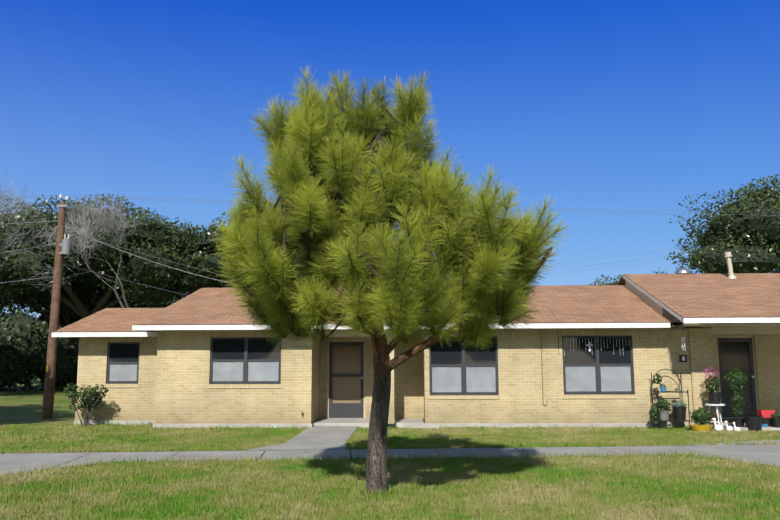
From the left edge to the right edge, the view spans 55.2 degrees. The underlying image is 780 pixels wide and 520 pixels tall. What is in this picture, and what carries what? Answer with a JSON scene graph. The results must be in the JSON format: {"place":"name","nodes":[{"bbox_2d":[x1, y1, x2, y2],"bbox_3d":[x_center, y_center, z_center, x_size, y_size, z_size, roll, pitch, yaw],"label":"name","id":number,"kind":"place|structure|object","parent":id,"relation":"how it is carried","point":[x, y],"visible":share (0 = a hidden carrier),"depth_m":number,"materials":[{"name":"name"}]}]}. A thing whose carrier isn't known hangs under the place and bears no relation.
{"place":"outdoors","nodes":[
{"label":"outdoors","id":0,"kind":"place"},
{"bbox_2d":[0,426,779,474],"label":"sidewalk","id":1,"kind":"structure","parent":0,"point":[320,440],"depth_m":13.07,"materials":[{"name":"concrete"}]},
{"bbox_2d":[0,371,779,519],"bbox_3d":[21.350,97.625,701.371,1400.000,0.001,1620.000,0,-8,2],"label":"ground","id":2,"kind":"structure","parent":0,"point":[19,405],"depth_m":26.22,"materials":[{"name":"green plant"}]},
{"bbox_2d":[0,196,42,249],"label":"bare tree","id":3,"kind":"object","parent":2,"relation":"on","point":[13,228],"visible":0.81,"depth_m":31.25,"materials":[{"name":"grey plant"}]},
{"bbox_2d":[0,171,70,258],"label":"bare tree twigs","id":4,"kind":"object","parent":3,"relation":"on","point":[20,216],"visible":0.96,"depth_m":31.37,"materials":[{"name":"grey plant"}]},
{"bbox_2d":[0,332,78,390],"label":"hedge","id":5,"kind":"object","parent":2,"relation":"on","point":[23,370],"visible":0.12,"depth_m":44.50,"materials":[{"name":"green plant"}]},
{"bbox_2d":[29,305,78,383],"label":"oak tree","id":6,"kind":"object","parent":2,"relation":"on","point":[62,323],"visible":0.17,"depth_m":58.30,"materials":[{"name":"brown plant"}]},
{"bbox_2d":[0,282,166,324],"bbox_3d":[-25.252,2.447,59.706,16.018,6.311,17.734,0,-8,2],"label":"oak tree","id":7,"kind":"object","parent":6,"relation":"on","point":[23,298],"depth_m":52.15,"materials":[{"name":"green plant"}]},
{"bbox_2d":[0,283,176,330],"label":"oak tree leaves","id":8,"kind":"object","parent":6,"relation":"attached to","point":[10,304],"depth_m":55.76,"materials":[{"name":"green plant"}]},
{"bbox_2d":[42,194,70,418],"bbox_3d":[-9.919,1.323,22.271,0.572,6.712,0.325,0,-8,2],"label":"utility pole","id":9,"kind":"object","parent":2,"relation":"on","point":[63,244],"visible":1,"depth_m":22.17,"materials":[{"name":"brown wood"}]},
{"bbox_2d":[0,195,779,295],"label":"power lines","id":10,"kind":"object","parent":9,"relation":"hanging from","point":[201,269],"visible":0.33,"depth_m":22.85,"materials":[{"name":"silver metal"}]},
{"bbox_2d":[0,304,167,356],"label":"treeline","id":11,"kind":"object","parent":2,"relation":"on","point":[25,322],"depth_m":87.94,"materials":[{"name":"green plant"}]},
{"bbox_2d":[63,382,108,426],"bbox_3d":[-7.630,3.656,18.810,1.110,1.139,0.817,0,-8,2],"label":"shrub","id":12,"kind":"object","parent":2,"relation":"on","point":[89,396],"depth_m":18.71,"materials":[{"name":"green plant"}]},
{"bbox_2d":[41,254,134,317],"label":"oak tree","id":13,"kind":"object","parent":2,"relation":"on","point":[79,307],"visible":0.19,"depth_m":45.20,"materials":[{"name":"brown plant"}]},
{"bbox_2d":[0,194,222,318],"bbox_3d":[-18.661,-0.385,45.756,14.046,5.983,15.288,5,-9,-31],"label":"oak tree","id":14,"kind":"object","parent":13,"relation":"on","point":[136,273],"visible":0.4,"depth_m":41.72,"materials":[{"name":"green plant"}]},
{"bbox_2d":[0,297,178,358],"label":"treeline leaves","id":15,"kind":"object","parent":2,"relation":"on","point":[24,334],"depth_m":87.67,"materials":[{"name":"green plant"}]},
{"bbox_2d":[64,207,128,307],"bbox_3d":[-14.569,1.934,36.673,4.278,9.459,3.686,3,-9,-23],"label":"bare tree","id":16,"kind":"object","parent":2,"relation":"on","point":[118,298],"visible":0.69,"depth_m":37.42,"materials":[{"name":"grey plant"}]},
{"bbox_2d":[25,183,149,291],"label":"bare tree twigs","id":17,"kind":"object","parent":16,"relation":"on","point":[98,211],"visible":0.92,"depth_m":37.32,"materials":[{"name":"grey plant"}]},
{"bbox_2d":[0,420,779,519],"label":"lawn","id":18,"kind":"structure","parent":2,"relation":"on","point":[261,490],"depth_m":9.90,"materials":[{"name":"green plant"}]},
{"bbox_2d":[211,65,570,494],"bbox_3d":[0.053,0.220,9.089,4.224,5.252,4.378,0,-8,2],"label":"pine","id":19,"kind":"object","parent":18,"relation":"on","point":[305,192],"depth_m":8.11,"materials":[{"name":"green plant"}]},
{"bbox_2d":[273,69,433,135],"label":"pine candles","id":20,"kind":"object","parent":19,"relation":"on","point":[364,85],"visible":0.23,"depth_m":8.86,"materials":[{"name":"beige"}]},
{"bbox_2d":[275,115,506,293],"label":"pine needles","id":21,"kind":"object","parent":19,"relation":"attached to","point":[340,196],"visible":0.06,"depth_m":8.74,"materials":[{"name":"green plant"}]},
{"bbox_2d":[73,419,779,430],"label":"foundation slab","id":22,"kind":"structure","parent":2,"relation":"on","point":[408,423],"depth_m":18.11,"materials":[{"name":"concrete"}]},
{"bbox_2d":[75,328,779,423],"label":"building walls","id":23,"kind":"structure","parent":22,"relation":"on","point":[174,376],"depth_m":18.27,"materials":[{"name":"brick"}]},
{"bbox_2d":[106,342,139,383],"bbox_3d":[-6.982,2.701,19.553,0.860,1.080,0.050,0,-8,2],"label":"wing window","id":24,"kind":"structure","parent":23,"relation":"attached to","point":[123,363],"depth_m":19.54,"materials":[{"name":"white glass"}]},
{"bbox_2d":[210,337,280,383],"bbox_3d":[-3.568,2.492,18.467,1.770,1.155,0.054,0,-8,2],"label":"window","id":25,"kind":"structure","parent":23,"relation":"attached to","point":[245,360],"depth_m":18.46,"materials":[{"name":"grey glass"}]},
{"bbox_2d":[327,340,364,418],"bbox_3d":[-1.165,3.184,19.931,1.020,2.075,0.105,0,-8,2],"label":"door","id":26,"kind":"structure","parent":23,"relation":"attached to","point":[345,379],"depth_m":19.95,"materials":[{"name":"brown metal"}]},
{"bbox_2d":[104,384,636,398],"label":"window sills","id":27,"kind":"structure","parent":23,"relation":"attached to","point":[429,397],"depth_m":18.11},
{"bbox_2d":[54,273,779,331],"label":"roof shingles","id":28,"kind":"object","parent":23,"relation":"on","point":[723,295],"visible":0.46,"depth_m":19.36,"materials":[{"name":"brown"}]},
{"bbox_2d":[675,252,736,278],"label":"roof vents","id":29,"kind":"object","parent":28,"relation":"on","point":[728,256],"visible":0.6,"depth_m":20.78,"materials":[{"name":"beige metal"}]},
{"bbox_2d":[139,324,779,336],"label":"soffit trim","id":30,"kind":"structure","parent":23,"relation":"on","point":[750,328],"depth_m":18.12,"materials":[{"name":"beige paint"}]},
{"bbox_2d":[51,274,779,337],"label":"fascia trim","id":31,"kind":"structure","parent":30,"relation":"on","point":[533,325],"depth_m":17.82,"materials":[{"name":"white paint"}]},
{"bbox_2d":[90,317,733,331],"bbox_3d":[3.063,1.509,17.587,23.559,0.196,1.072,-1,-8,6],"label":"drip edge","id":32,"kind":"object","parent":31,"relation":"on","point":[385,323],"visible":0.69,"depth_m":17.76,"materials":[{"name":"grey metal"}]},
{"bbox_2d":[625,276,698,331],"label":"roof fascia","id":33,"kind":"structure","parent":31,"relation":"attached to","point":[675,321],"depth_m":18.63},
{"bbox_2d":[429,336,498,394],"bbox_3d":[1.805,2.591,18.293,1.680,1.435,0.054,0,-8,2],"label":"window","id":34,"kind":"structure","parent":23,"relation":"attached to","point":[455,368],"depth_m":18.27,"materials":[{"name":"glass"}]},
{"bbox_2d":[301,328,720,415],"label":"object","id":35,"kind":"object","parent":23,"relation":"attached to","point":[682,358],"depth_m":18.17,"materials":[{"name":"white metal"}]},
{"bbox_2d":[562,335,634,394],"bbox_3d":[5.068,2.562,18.199,1.710,1.425,0.054,0,-8,2],"label":"window","id":36,"kind":"structure","parent":23,"relation":"attached to","point":[595,370],"depth_m":18.19,"materials":[{"name":"glass"}]},
{"bbox_2d":[716,336,758,417],"bbox_3d":[9.130,3.078,19.637,1.000,2.135,0.105,0,-8,2],"label":"door","id":37,"kind":"structure","parent":23,"relation":"attached to","point":[734,351],"depth_m":19.68,"materials":[{"name":"brown metal"}]},
{"bbox_2d":[651,369,689,428],"bbox_3d":[6.601,3.284,17.561,0.719,1.429,0.422,0,-8,2],"label":"plant stand","id":38,"kind":"object","parent":2,"relation":"on","point":[657,391],"visible":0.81,"depth_m":17.55,"materials":[{"name":"grey metal"}]},
{"bbox_2d":[705,403,724,428],"bbox_3d":[7.580,3.662,17.332,0.439,0.618,0.474,0,-8,2],"label":"porch table","id":39,"kind":"object","parent":2,"relation":"on","point":[717,409],"visible":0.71,"depth_m":17.26,"materials":[{"name":"white plastic"}]},
{"bbox_2d":[659,387,779,431],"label":"plant pots","id":40,"kind":"object","parent":2,"relation":"on","point":[760,420],"visible":0.79,"depth_m":17.25,"materials":[{"name":"black plastic"}]},
{"bbox_2d":[659,383,686,406],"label":"potted plants","id":41,"kind":"object","parent":40,"relation":"on","point":[679,404],"visible":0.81,"depth_m":17.52,"materials":[{"name":"green plant"}]},
{"bbox_2d":[648,365,779,425],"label":"potted plants","id":42,"kind":"object","parent":40,"relation":"on","point":[702,418],"visible":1,"depth_m":17.39,"materials":[{"name":"green plant"}]},
{"bbox_2d":[703,366,718,381],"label":"pink flowers","id":43,"kind":"object","parent":42,"relation":"on","point":[713,370],"visible":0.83,"depth_m":17.47,"materials":[{"name":"pink plant"}]},
{"bbox_2d":[711,418,739,431],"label":"goose figurines","id":44,"kind":"object","parent":2,"relation":"on","point":[718,427],"visible":0.88,"depth_m":16.83,"materials":[{"name":"white ceramic"}]},
{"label":"oak tree","id":45,"kind":"object","parent":2,"relation":"on","visible":0},
{"bbox_2d":[101,212,341,307],"bbox_3d":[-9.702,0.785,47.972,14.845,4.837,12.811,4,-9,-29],"label":"oak tree","id":46,"kind":"object","parent":45,"relation":"on","point":[201,244],"visible":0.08,"depth_m":43.33,"materials":[{"name":"plant"}]},
{"bbox_3d":[-28.055,1.880,36.244,10.935,9.593,8.665,0,-8,2],"label":"oak tree","id":47,"kind":"object","parent":2,"relation":"on","visible":0},
{"bbox_2d":[0,260,11,281],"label":"oak tree","id":48,"kind":"object","parent":47,"relation":"on","point":[3,272],"visible":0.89,"depth_m":37.22,"materials":[{"name":"green plant"}]},
{"bbox_2d":[0,233,43,297],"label":"oak tree leaves","id":49,"kind":"object","parent":47,"relation":"on","point":[13,275],"visible":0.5,"depth_m":37.83,"materials":[{"name":"green plant"}]},
{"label":"oak tree","id":50,"kind":"object","parent":2,"relation":"on","visible":0},
{"bbox_2d":[691,187,779,273],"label":"oak tree","id":51,"kind":"object","parent":50,"relation":"attached to","point":[759,260],"visible":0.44,"depth_m":40.52,"materials":[{"name":"green plant"}]},
{"bbox_2d":[664,174,779,273],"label":"oak leaves","id":52,"kind":"object","parent":51,"relation":"on","point":[745,199],"visible":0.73,"depth_m":42.21,"materials":[{"name":"green plant"}]},
{"bbox_2d":[0,0,779,323],"label":"sky","id":53,"kind":"structure","parent":0,"point":[631,107],"materials":[{"name":"blue"}]},
{"bbox_2d":[542,248,682,274],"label":"power lines","id":54,"kind":"object","parent":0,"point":[615,262],"visible":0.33,"depth_m":54.86,"materials":[{"name":"silver metal"}]},
{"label":"oak tree foliage","id":55,"kind":"object","parent":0,"visible":0},
{"bbox_2d":[589,267,667,284],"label":"oak tree leaves","id":56,"kind":"object","parent":55,"relation":"on","point":[598,281],"visible":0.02,"depth_m":62.11,"materials":[{"name":"green plant"}]}
]}

